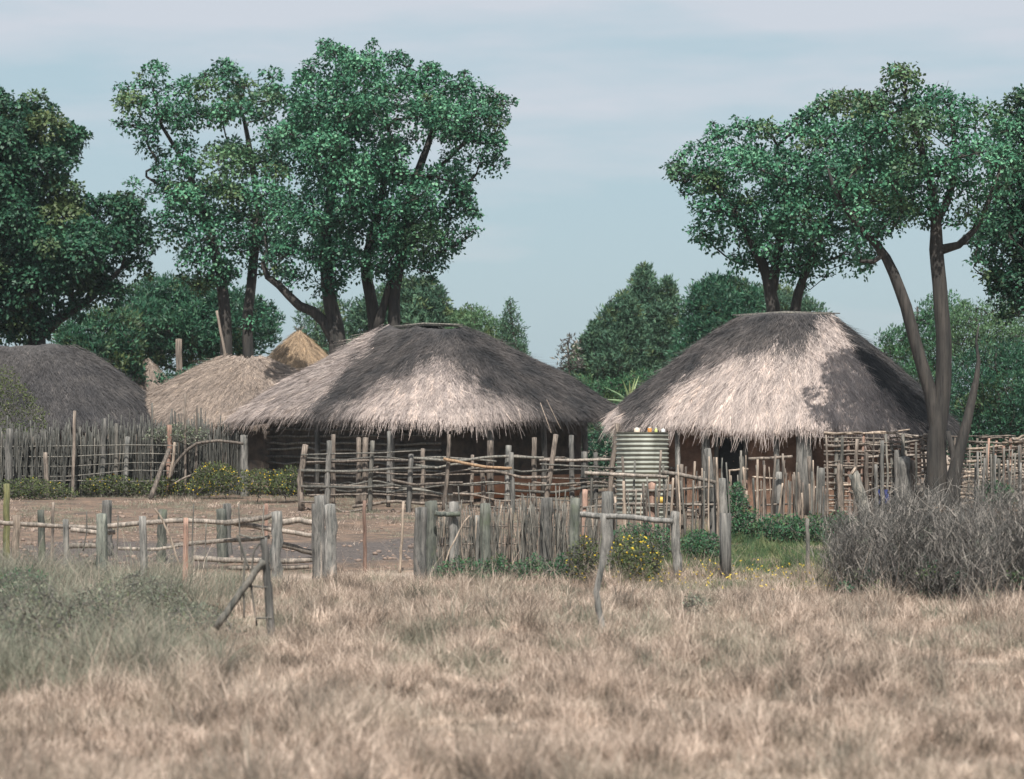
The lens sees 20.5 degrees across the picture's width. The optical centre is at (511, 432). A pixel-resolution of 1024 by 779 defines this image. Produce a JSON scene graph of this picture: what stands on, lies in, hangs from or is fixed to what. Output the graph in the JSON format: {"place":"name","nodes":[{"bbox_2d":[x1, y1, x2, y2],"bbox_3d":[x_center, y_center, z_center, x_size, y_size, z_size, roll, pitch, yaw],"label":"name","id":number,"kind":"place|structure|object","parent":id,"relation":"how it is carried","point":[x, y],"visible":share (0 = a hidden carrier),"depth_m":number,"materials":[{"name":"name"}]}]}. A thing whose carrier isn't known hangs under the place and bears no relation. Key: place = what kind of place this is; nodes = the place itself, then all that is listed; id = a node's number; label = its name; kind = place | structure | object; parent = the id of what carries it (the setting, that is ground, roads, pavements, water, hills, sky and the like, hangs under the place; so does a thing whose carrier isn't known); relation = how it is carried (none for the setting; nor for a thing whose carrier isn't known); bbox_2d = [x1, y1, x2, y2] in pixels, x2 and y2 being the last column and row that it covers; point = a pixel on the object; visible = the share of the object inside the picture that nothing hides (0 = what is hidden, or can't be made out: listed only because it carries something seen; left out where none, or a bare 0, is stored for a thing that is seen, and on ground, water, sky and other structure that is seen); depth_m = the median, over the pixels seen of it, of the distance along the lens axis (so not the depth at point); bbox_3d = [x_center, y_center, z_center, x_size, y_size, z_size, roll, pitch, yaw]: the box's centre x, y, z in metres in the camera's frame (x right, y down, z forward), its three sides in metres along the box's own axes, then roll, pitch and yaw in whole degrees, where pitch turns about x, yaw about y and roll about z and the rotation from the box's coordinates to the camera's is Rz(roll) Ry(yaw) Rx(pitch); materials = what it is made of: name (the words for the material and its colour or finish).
{"place":"outdoors","nodes":[
{"label":"outdoors","id":0,"kind":"place"},
{"bbox_2d":[0,434,1023,778],"bbox_3d":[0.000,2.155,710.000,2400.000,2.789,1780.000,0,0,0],"label":"ground","id":1,"kind":"structure","parent":0,"point":[372,540],"depth_m":56.63,"materials":[{"name":"brown soil"}]},
{"bbox_2d":[3,484,9,559],"bbox_3d":[-9.184,1.686,51.532,0.147,1.530,0.162,0,0,0],"label":"corner post","id":2,"kind":"object","parent":1,"relation":"on","point":[6,505],"visible":0.69,"depth_m":51.48,"materials":[{"name":"wood"}]},
{"bbox_2d":[0,364,49,445],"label":"climbing shrub","id":3,"kind":"object","parent":1,"relation":"on","point":[10,403],"visible":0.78,"depth_m":73.10,"materials":[{"name":"green plant"}]},
{"bbox_2d":[0,564,58,605],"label":"shrub","id":4,"kind":"object","parent":1,"relation":"on","point":[17,572],"visible":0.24,"depth_m":38.91,"materials":[{"name":"green plant"}]},
{"bbox_2d":[0,566,78,653],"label":"shrub","id":5,"kind":"object","parent":1,"relation":"on","point":[21,593],"visible":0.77,"depth_m":32.96,"materials":[{"name":"green plant"}]},
{"bbox_2d":[0,475,79,499],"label":"weed patch","id":6,"kind":"object","parent":1,"relation":"on","point":[30,493],"visible":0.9,"depth_m":69.39,"materials":[{"name":"green plant"}]},
{"bbox_2d":[0,343,155,481],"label":"thatched hut","id":7,"kind":"object","parent":1,"relation":"on","point":[63,383],"visible":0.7,"depth_m":80.16,"materials":[{"name":"grey wicker"}]},
{"bbox_2d":[0,86,161,345],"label":"broadleaf tree","id":8,"kind":"object","parent":1,"relation":"on","point":[41,258],"visible":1,"depth_m":87.05,"materials":[{"name":"green plant"}]},
{"bbox_2d":[56,577,140,637],"bbox_3d":[-5.124,2.292,35.041,1.193,1.030,1.669,0,0,-26],"label":"shrub","id":9,"kind":"object","parent":1,"relation":"on","point":[102,605],"visible":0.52,"depth_m":34.93,"materials":[{"name":"grey plant"}]},
{"bbox_2d":[46,304,152,386],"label":"background tree","id":10,"kind":"object","parent":1,"relation":"on","point":[118,345],"visible":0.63,"depth_m":95.36,"materials":[{"name":"green plant"}]},
{"bbox_2d":[0,393,248,497],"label":"stick palisade","id":11,"kind":"object","parent":1,"relation":"on","point":[72,466],"visible":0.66,"depth_m":71.62,"materials":[{"name":"grey wood"}]},
{"bbox_2d":[141,422,209,495],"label":"dry tangle","id":12,"kind":"object","parent":11,"relation":"on","point":[180,437],"visible":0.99,"depth_m":71.67,"materials":[{"name":"plant"}]},
{"bbox_2d":[77,473,190,497],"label":"weed patch","id":13,"kind":"object","parent":1,"relation":"on","point":[132,485],"visible":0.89,"depth_m":71.33,"materials":[{"name":"green plant"}]},
{"bbox_2d":[89,569,191,616],"bbox_3d":[-5.231,2.354,40.036,1.574,0.941,1.708,0,0,0],"label":"shrub","id":14,"kind":"object","parent":1,"relation":"on","point":[143,588],"visible":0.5,"depth_m":39.93,"materials":[{"name":"grey plant"}]},
{"bbox_2d":[0,522,293,694],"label":"grey green growth","id":15,"kind":"object","parent":1,"relation":"on","point":[126,629],"visible":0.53,"depth_m":34.51,"materials":[{"name":"plant"}]},
{"bbox_2d":[129,358,166,391],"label":"conical hut","id":16,"kind":"object","parent":1,"relation":"on","point":[151,368],"visible":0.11,"depth_m":96.45,"materials":[{"name":"beige wicker"}]},
{"bbox_2d":[148,448,170,499],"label":"leaning pole","id":17,"kind":"object","parent":1,"relation":"on","point":[158,476],"visible":0.99,"depth_m":70.12,"materials":[{"name":"grey wood"}]},
{"bbox_2d":[0,495,337,583],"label":"log rail fence","id":18,"kind":"object","parent":1,"relation":"on","point":[323,550],"visible":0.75,"depth_m":48.90,"materials":[{"name":"grey wood"}]},
{"bbox_2d":[175,339,181,374],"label":"tall pole","id":19,"kind":"object","parent":1,"relation":"on","point":[178,349],"visible":0.34,"depth_m":87.91,"materials":[{"name":"brown wood"}]},
{"bbox_2d":[150,358,210,384],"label":"leafy bush","id":20,"kind":"object","parent":1,"relation":"on","point":[161,379],"visible":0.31,"depth_m":83.85,"materials":[{"name":"green plant"}]},
{"bbox_2d":[146,597,248,637],"bbox_3d":[-4.023,2.450,35.961,1.417,0.787,1.455,0,0,-34],"label":"shrub","id":21,"kind":"object","parent":1,"relation":"on","point":[216,615],"visible":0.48,"depth_m":35.98,"materials":[{"name":"grey plant"}]},
{"bbox_2d":[115,266,285,373],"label":"background tree","id":22,"kind":"object","parent":1,"relation":"on","point":[188,318],"visible":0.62,"depth_m":99.01,"materials":[{"name":"green plant"}]},
{"bbox_2d":[109,57,307,357],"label":"broadleaf tree","id":23,"kind":"object","parent":1,"relation":"on","point":[219,275],"visible":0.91,"depth_m":87.60,"materials":[{"name":"green plant"}]},
{"bbox_2d":[185,459,243,498],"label":"shrub","id":24,"kind":"object","parent":1,"relation":"on","point":[213,477],"visible":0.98,"depth_m":69.86,"materials":[{"name":"green plant"}]},
{"bbox_2d":[136,354,298,482],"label":"thatched hut","id":25,"kind":"object","parent":1,"relation":"on","point":[214,388],"visible":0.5,"depth_m":80.70,"materials":[{"name":"beige wicker"}]},
{"bbox_2d":[216,310,225,356],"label":"tall pole","id":26,"kind":"object","parent":1,"relation":"on","point":[221,335],"visible":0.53,"depth_m":86.97,"materials":[{"name":"brown wood"}]},
{"bbox_2d":[213,534,275,635],"bbox_3d":[-3.322,1.961,35.232,0.787,1.419,0.191,0,0,-9],"label":"braced fence post","id":27,"kind":"object","parent":1,"relation":"on","point":[263,564],"visible":0.91,"depth_m":35.26,"materials":[{"name":"grey wood"}]},
{"bbox_2d":[0,506,503,569],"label":"earth clods","id":28,"kind":"object","parent":1,"relation":"on","point":[376,552],"visible":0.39,"depth_m":57.18,"materials":[{"name":"brown soil"}]},
{"bbox_2d":[264,503,267,535],"bbox_3d":[-4.649,1.854,53.632,0.080,1.037,0.095,0,0,0],"label":"thin stake","id":29,"kind":"object","parent":1,"relation":"on","point":[266,521],"visible":0.4,"depth_m":53.60,"materials":[{"name":"brown wood"}]},
{"bbox_2d":[238,463,305,502],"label":"shrub","id":30,"kind":"object","parent":1,"relation":"on","point":[282,476],"visible":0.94,"depth_m":68.34,"materials":[{"name":"green plant"}]},
{"bbox_2d":[267,326,328,370],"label":"conical hut","id":31,"kind":"object","parent":1,"relation":"on","point":[299,348],"visible":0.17,"depth_m":94.33,"materials":[{"name":"beige plant"}]},
{"bbox_2d":[290,296,362,354],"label":"background tree","id":32,"kind":"object","parent":1,"relation":"on","point":[318,337],"visible":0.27,"depth_m":111.45,"materials":[{"name":"green plant"}]},
{"bbox_2d":[362,500,366,574],"bbox_3d":[-2.542,1.860,48.922,0.082,1.392,0.073,0,0,0],"label":"thin stake","id":33,"kind":"object","parent":1,"relation":"on","point":[364,535],"visible":0.8,"depth_m":48.90,"materials":[{"name":"brown wood"}]},
{"bbox_2d":[261,37,519,354],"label":"broadleaf tree","id":34,"kind":"object","parent":1,"relation":"on","point":[332,143],"visible":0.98,"depth_m":78.42,"materials":[{"name":"green plant"}]},
{"bbox_2d":[398,501,404,572],"bbox_3d":[-1.926,1.829,49.359,0.118,1.280,0.052,0,0,0],"label":"thin stake","id":35,"kind":"object","parent":1,"relation":"on","point":[402,537],"visible":1,"depth_m":49.34,"materials":[{"name":"brown wood"}]},
{"bbox_2d":[345,273,478,345],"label":"background tree","id":36,"kind":"object","parent":1,"relation":"on","point":[421,301],"visible":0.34,"depth_m":105.27,"materials":[{"name":"green plant"}]},
{"bbox_2d":[217,323,616,502],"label":"thatched hut","id":37,"kind":"object","parent":1,"relation":"on","point":[428,387],"visible":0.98,"depth_m":70.54,"materials":[{"name":"beige plant"}]},
{"bbox_2d":[307,431,616,506],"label":"woven rail fence","id":38,"kind":"object","parent":1,"relation":"on","point":[361,495],"visible":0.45,"depth_m":67.24,"materials":[{"name":"grey wood"}]},
{"bbox_2d":[432,553,510,581],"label":"shrub","id":39,"kind":"object","parent":1,"relation":"on","point":[501,559],"visible":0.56,"depth_m":47.08,"materials":[{"name":"green plant"}]},
{"bbox_2d":[297,413,674,512],"bbox_3d":[0.169,1.309,64.945,10.215,3.538,0.560,0,0,0],"label":"woven rail fence","id":40,"kind":"object","parent":1,"relation":"on","point":[478,468],"visible":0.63,"depth_m":64.93,"materials":[{"name":"grey wood"}]},
{"bbox_2d":[446,301,529,355],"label":"background tree","id":41,"kind":"object","parent":1,"relation":"on","point":[490,326],"visible":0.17,"depth_m":103.61,"materials":[{"name":"green plant"}]},
{"bbox_2d":[0,530,1023,778],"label":"dry grass","id":42,"kind":"structure","parent":1,"relation":"on","point":[678,655],"depth_m":27.19,"materials":[{"name":"beige plant"}]},
{"bbox_2d":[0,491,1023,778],"bbox_3d":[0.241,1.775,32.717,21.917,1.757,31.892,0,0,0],"label":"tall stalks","id":43,"kind":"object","parent":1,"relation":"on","point":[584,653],"visible":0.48,"depth_m":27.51,"materials":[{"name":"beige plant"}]},
{"bbox_2d":[413,482,613,580],"bbox_3d":[0.057,1.740,48.301,3.407,1.778,2.627,0,0,0],"label":"stick fence","id":44,"kind":"object","parent":1,"relation":"on","point":[429,533],"visible":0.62,"depth_m":48.36,"materials":[{"name":"grey wood"}]},
{"bbox_2d":[497,297,530,354],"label":"background tree","id":45,"kind":"object","parent":1,"relation":"on","point":[512,333],"visible":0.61,"depth_m":101.79,"materials":[{"name":"green plant"}]},
{"bbox_2d":[509,552,568,583],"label":"shrub","id":46,"kind":"object","parent":1,"relation":"on","point":[521,565],"visible":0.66,"depth_m":47.18,"materials":[{"name":"green plant"}]},
{"bbox_2d":[550,332,586,374],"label":"background tree","id":47,"kind":"object","parent":1,"relation":"on","point":[568,357],"visible":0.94,"depth_m":99.94,"materials":[{"name":"grey plant"}]},
{"bbox_2d":[563,534,599,582],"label":"shrub","id":48,"kind":"object","parent":1,"relation":"on","point":[587,555],"visible":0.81,"depth_m":46.88,"materials":[{"name":"green plant"}]},
{"bbox_2d":[581,423,616,488],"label":"leafy bush","id":49,"kind":"object","parent":1,"relation":"on","point":[598,444],"visible":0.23,"depth_m":76.63,"materials":[{"name":"green plant"}]},
{"bbox_2d":[593,514,607,629],"bbox_3d":[1.118,1.841,35.728,0.190,1.650,0.097,0,0,0],"label":"crooked pole","id":50,"kind":"object","parent":1,"relation":"on","point":[598,582],"visible":0.81,"depth_m":35.69,"materials":[{"name":"grey wood"}]},
{"bbox_2d":[562,285,652,461],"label":"background tree","id":51,"kind":"object","parent":1,"relation":"on","point":[610,346],"visible":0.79,"depth_m":107.21,"materials":[{"name":"green plant"}]},
{"bbox_2d":[570,366,658,468],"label":"background tree","id":52,"kind":"object","parent":1,"relation":"on","point":[615,383],"visible":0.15,"depth_m":85.76,"materials":[{"name":"green plant"}]},
{"bbox_2d":[605,377,638,401],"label":"aloe plant","id":53,"kind":"object","parent":1,"relation":"on","point":[627,393],"visible":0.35,"depth_m":76.03,"materials":[{"name":"green plant"}]},
{"bbox_2d":[580,511,682,579],"bbox_3d":[1.979,2.031,47.686,1.893,1.445,0.344,0,0,18],"label":"single rail fence","id":54,"kind":"object","parent":1,"relation":"on","point":[673,520],"visible":0.84,"depth_m":47.45,"materials":[{"name":"grey wood"}]},
{"bbox_2d":[606,531,666,584],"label":"shrub","id":55,"kind":"object","parent":1,"relation":"on","point":[656,563],"visible":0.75,"depth_m":46.41,"materials":[{"name":"green plant"}]},
{"bbox_2d":[615,432,668,517],"bbox_3d":[2.915,0.945,63.400,1.204,1.925,1.204,0,0,0],"label":"water tank","id":56,"kind":"object","parent":1,"relation":"on","point":[642,449],"visible":0.64,"depth_m":62.89,"materials":[{"name":"metal"}]},
{"bbox_2d":[613,522,670,557],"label":"shrub","id":57,"kind":"object","parent":1,"relation":"on","point":[652,534],"visible":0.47,"depth_m":50.89,"materials":[{"name":"green plant"}]},
{"bbox_2d":[615,260,684,380],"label":"background tree","id":58,"kind":"object","parent":1,"relation":"on","point":[660,302],"visible":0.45,"depth_m":111.25,"materials":[{"name":"green plant"}]},
{"bbox_2d":[582,448,729,547],"bbox_3d":[2.718,1.437,53.275,2.826,2.296,1.450,0,0,0],"label":"mixed stake fence","id":59,"kind":"object","parent":1,"relation":"on","point":[651,504],"visible":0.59,"depth_m":53.44,"materials":[{"name":"grey wood"}]},
{"bbox_2d":[679,591,712,617],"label":"shrub","id":60,"kind":"object","parent":1,"relation":"on","point":[692,603],"visible":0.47,"depth_m":39.43,"materials":[{"name":"grey plant"}]},
{"bbox_2d":[675,500,716,518],"bbox_3d":[4.065,1.772,62.507,1.266,0.611,0.633,0,0,0],"label":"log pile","id":61,"kind":"object","parent":1,"relation":"on","point":[690,511],"visible":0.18,"depth_m":62.42,"materials":[{"name":"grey wood"}]},
{"bbox_2d":[680,527,719,561],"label":"shrub","id":62,"kind":"object","parent":1,"relation":"on","point":[687,541],"visible":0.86,"depth_m":51.33,"materials":[{"name":"green plant"}]},
{"bbox_2d":[663,269,765,365],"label":"background tree","id":63,"kind":"object","parent":1,"relation":"on","point":[715,300],"visible":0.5,"depth_m":103.15,"materials":[{"name":"green plant"}]},
{"bbox_2d":[720,513,730,581],"bbox_3d":[3.557,2.017,47.256,0.140,1.355,0.140,0,0,-28],"label":"squared post","id":64,"kind":"object","parent":1,"relation":"on","point":[725,541],"visible":0.64,"depth_m":47.20,"materials":[{"name":"grey wood"}]},
{"bbox_2d":[649,559,829,589],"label":"wild flowers","id":65,"kind":"object","parent":1,"relation":"on","point":[735,573],"visible":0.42,"depth_m":46.55,"materials":[{"name":"yellow plant"}]},
{"bbox_2d":[727,480,759,541],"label":"shrub","id":66,"kind":"object","parent":1,"relation":"on","point":[743,519],"visible":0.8,"depth_m":55.79,"materials":[{"name":"green plant"}]},
{"bbox_2d":[729,450,826,535],"bbox_3d":[5.458,1.296,57.668,2.143,1.878,2.544,0,0,0],"label":"mixed stake fence","id":67,"kind":"object","parent":1,"relation":"on","point":[817,492],"visible":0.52,"depth_m":57.50,"materials":[{"name":"grey wood"}]},
{"bbox_2d":[598,311,959,514],"bbox_3d":[6.404,-0.457,66.724,8.383,4.825,6.943,0,0,17],"label":"thatched hut","id":68,"kind":"object","parent":1,"relation":"on","point":[795,384],"visible":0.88,"depth_m":64.58,"materials":[{"name":"beige plant"}]},
{"bbox_2d":[718,437,743,508],"bbox_3d":[5.024,0.975,64.671,0.641,1.750,0.120,0,0,18],"label":"doorway","id":69,"kind":"structure","parent":68,"relation":"in","point":[726,451],"depth_m":64.63,"materials":[{"name":"black"}]},
{"bbox_2d":[752,511,825,543],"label":"shrub","id":70,"kind":"object","parent":1,"relation":"on","point":[784,528],"visible":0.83,"depth_m":55.31,"materials":[{"name":"green plant"}]},
{"bbox_2d":[659,86,923,311],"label":"broadleaf tree","id":71,"kind":"object","parent":1,"relation":"on","point":[793,208],"visible":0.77,"depth_m":73.48,"materials":[{"name":"green plant"}]},
{"bbox_2d":[757,278,832,311],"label":"background tree","id":72,"kind":"object","parent":1,"relation":"on","point":[785,294],"visible":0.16,"depth_m":114.38,"materials":[{"name":"green plant"}]},
{"bbox_2d":[805,518,809,569],"bbox_3d":[5.073,2.017,48.632,0.087,1.099,0.080,0,0,0],"label":"thin stake","id":73,"kind":"object","parent":1,"relation":"on","point":[807,535],"visible":0.63,"depth_m":48.60,"materials":[{"name":"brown wood"}]},
{"bbox_2d":[591,394,1023,448],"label":"distant woodland","id":74,"kind":"object","parent":1,"relation":"on","point":[947,443],"depth_m":186.81,"materials":[{"name":"green plant"}]},
{"bbox_2d":[818,507,858,537],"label":"shrub","id":75,"kind":"object","parent":1,"relation":"on","point":[832,518],"visible":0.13,"depth_m":55.93,"materials":[{"name":"green plant"}]},
{"bbox_2d":[804,505,885,567],"bbox_3d":[5.713,1.918,47.031,1.656,1.506,1.276,0,0,20],"label":"twiggy bush","id":76,"kind":"object","parent":1,"relation":"on","point":[841,538],"visible":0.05,"depth_m":46.96,"materials":[{"name":"grey plant"}]},
{"bbox_2d":[848,467,870,518],"bbox_3d":[6.979,1.319,56.717,0.511,1.290,0.267,0,0,0],"label":"leaning post","id":77,"kind":"object","parent":1,"relation":"on","point":[855,479],"visible":0.65,"depth_m":56.62,"materials":[{"name":"grey wood"}]},
{"bbox_2d":[824,429,927,518],"bbox_3d":[8.103,0.985,62.121,2.518,2.149,0.531,0,0,0],"label":"wattle fence","id":78,"kind":"object","parent":1,"relation":"on","point":[902,463],"visible":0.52,"depth_m":62.26,"materials":[{"name":"brown wood"}]},
{"bbox_2d":[802,480,959,596],"bbox_3d":[5.814,1.699,44.500,2.380,2.025,2.039,0,0,32],"label":"twiggy bush","id":79,"kind":"object","parent":1,"relation":"on","point":[855,546],"visible":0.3,"depth_m":44.32,"materials":[{"name":"grey plant"}]},
{"bbox_2d":[809,472,989,554],"bbox_3d":[6.943,1.635,50.519,3.240,1.965,2.592,0,0,36],"label":"twiggy bush","id":80,"kind":"object","parent":1,"relation":"on","point":[888,499],"visible":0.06,"depth_m":50.33,"materials":[{"name":"grey plant"}]},
{"bbox_2d":[873,288,964,471],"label":"background tree","id":81,"kind":"object","parent":1,"relation":"on","point":[903,352],"visible":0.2,"depth_m":91.57,"materials":[{"name":"green plant"}]},
{"bbox_2d":[825,61,1023,513],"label":"broadleaf tree","id":82,"kind":"object","parent":1,"relation":"on","point":[937,394],"visible":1,"depth_m":60.33,"materials":[{"name":"green plant"}]},
{"bbox_2d":[847,470,1008,600],"bbox_3d":[6.519,1.669,43.144,2.687,2.205,1.978,0,0,19],"label":"twiggy bush","id":83,"kind":"object","parent":1,"relation":"on","point":[910,551],"visible":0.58,"depth_m":43.00,"materials":[{"name":"grey plant"}]},
{"bbox_2d":[877,452,1022,548],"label":"twiggy bush","id":84,"kind":"object","parent":1,"relation":"on","point":[966,497],"visible":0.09,"depth_m":48.62,"materials":[{"name":"grey plant"}]},
{"bbox_2d":[914,484,1020,600],"bbox_3d":[7.139,1.749,42.718,2.302,2.006,1.935,0,0,0],"label":"twiggy bush","id":85,"kind":"object","parent":1,"relation":"on","point":[953,552],"visible":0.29,"depth_m":42.44,"materials":[{"name":"grey plant"}]},
{"bbox_2d":[945,469,1023,604],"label":"twiggy bush","id":86,"kind":"object","parent":1,"relation":"on","point":[1013,573],"visible":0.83,"depth_m":41.27,"materials":[{"name":"grey plant"}]},
{"bbox_2d":[946,333,1023,480],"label":"background tree","id":87,"kind":"object","parent":1,"relation":"on","point":[1007,416],"visible":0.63,"depth_m":79.33,"materials":[{"name":"green plant"}]},
{"bbox_2d":[947,434,1023,518],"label":"wattle fence","id":88,"kind":"object","parent":1,"relation":"on","point":[1019,442],"visible":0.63,"depth_m":61.43,"materials":[{"name":"brown wood"}]},
{"bbox_2d":[949,294,1023,467],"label":"background tree","id":89,"kind":"object","parent":1,"relation":"on","point":[1014,330],"visible":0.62,"depth_m":87.64,"materials":[{"name":"green plant"}]},
{"bbox_2d":[966,83,1023,324],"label":"broadleaf tree","id":90,"kind":"object","parent":1,"relation":"on","point":[1006,235],"visible":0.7,"depth_m":65.55,"materials":[{"name":"green plant"}]},
{"bbox_2d":[976,479,1013,509],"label":"shrub","id":91,"kind":"object","parent":1,"relation":"on","point":[1008,486],"visible":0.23,"depth_m":59.33,"materials":[{"name":"green plant"}]},
{"bbox_2d":[0,480,1023,578],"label":"dirt yard","id":92,"kind":"structure","parent":0,"point":[188,499],"depth_m":63.90,"materials":[{"name":"brown soil"}]},
{"bbox_2d":[0,0,1023,426],"label":"sky","id":93,"kind":"structure","parent":0,"point":[608,91],"materials":[{"name":"blue"}]},
{"bbox_2d":[592,519,871,593],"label":"green grass","id":94,"kind":"structure","parent":0,"point":[763,548],"depth_m":50.68,"materials":[{"name":"green plant"}]}
]}

